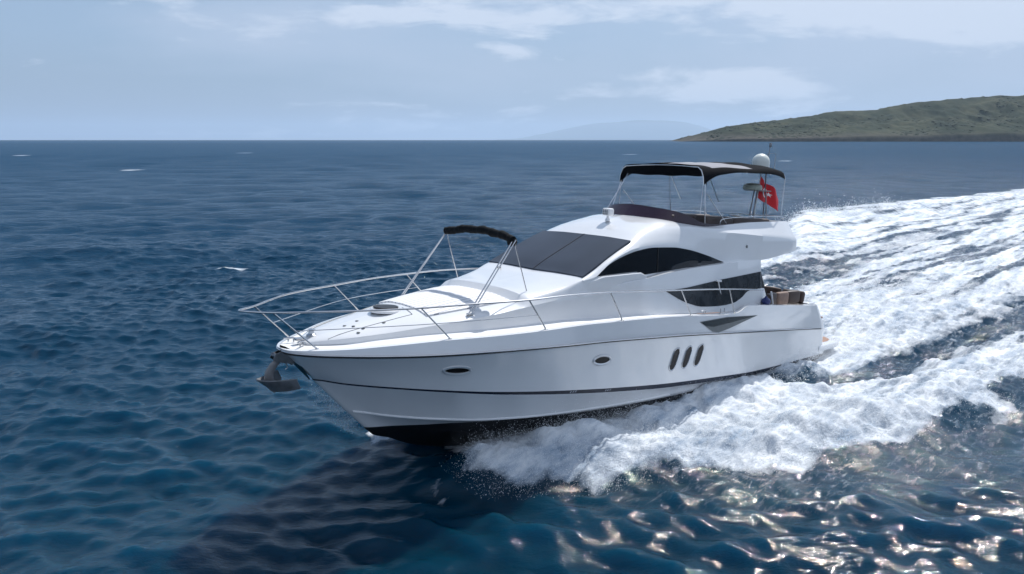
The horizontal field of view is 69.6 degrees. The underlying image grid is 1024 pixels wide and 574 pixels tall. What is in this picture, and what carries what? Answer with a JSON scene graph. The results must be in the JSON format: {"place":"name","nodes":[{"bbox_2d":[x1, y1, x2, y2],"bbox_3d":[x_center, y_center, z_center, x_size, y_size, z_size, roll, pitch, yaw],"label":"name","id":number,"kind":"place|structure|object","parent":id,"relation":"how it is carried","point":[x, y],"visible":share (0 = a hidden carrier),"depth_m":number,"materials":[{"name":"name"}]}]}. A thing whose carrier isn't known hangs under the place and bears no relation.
{"place":"outdoors","nodes":[
{"label":"outdoors","id":0,"kind":"place"},
{"bbox_2d":[0,140,1023,573],"bbox_3d":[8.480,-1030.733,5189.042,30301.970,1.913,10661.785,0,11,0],"label":"sea","id":1,"kind":"structure","parent":0,"point":[148,424],"depth_m":22.18,"materials":[{"name":"liquid"}]},
{"bbox_2d":[238,143,838,445],"bbox_3d":[2.977,-0.427,20.794,21.769,8.190,4.972,-4,11,-43],"label":"motor yacht","id":2,"kind":"object","parent":1,"relation":"on","point":[627,302],"visible":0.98,"depth_m":17.50,"materials":[{"name":"white plastic"}]},
{"bbox_2d":[761,289,770,304],"bbox_3d":[7.693,0.294,22.303,0.290,0.547,0.290,-10,15,-42],"label":"fender","id":3,"kind":"object","parent":2,"relation":"hanging from","point":[766,300],"visible":0.87,"depth_m":22.24,"materials":[{"name":"blue plastic"}]},
{"bbox_2d":[758,177,777,210],"bbox_3d":[8.636,-3.129,24.745,1.578,1.270,0.170,-10,15,-41],"label":"flag","id":4,"kind":"object","parent":2,"relation":"attached to","point":[772,200],"visible":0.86,"depth_m":24.80,"materials":[{"name":"fabric"}]},
{"bbox_2d":[313,188,1023,499],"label":"spray","id":5,"kind":"object","parent":1,"relation":"on","point":[667,432],"visible":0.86,"depth_m":17.93,"materials":[{"name":"white liquid"}]},
{"bbox_2d":[0,0,1023,139],"label":"sky","id":6,"kind":"structure","parent":0,"point":[70,69],"materials":[{"name":"blue"}]},
{"bbox_2d":[500,120,710,139],"bbox_3d":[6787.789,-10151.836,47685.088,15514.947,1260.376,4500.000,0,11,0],"label":"distant hills","id":7,"kind":"structure","parent":0,"point":[648,130],"depth_m":46133.48,"materials":[{"name":"blue"}]},
{"bbox_2d":[672,95,1023,141],"bbox_3d":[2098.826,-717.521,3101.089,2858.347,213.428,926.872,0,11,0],"label":"headland","id":8,"kind":"structure","parent":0,"point":[964,110],"depth_m":2845.70,"materials":[{"name":"green plant"}]},
{"bbox_2d":[679,95,1023,139],"bbox_3d":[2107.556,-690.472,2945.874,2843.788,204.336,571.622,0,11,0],"label":"scrub","id":9,"kind":"object","parent":8,"relation":"on","point":[812,133],"visible":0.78,"depth_m":2858.11,"materials":[{"name":"green plant"}]}
]}

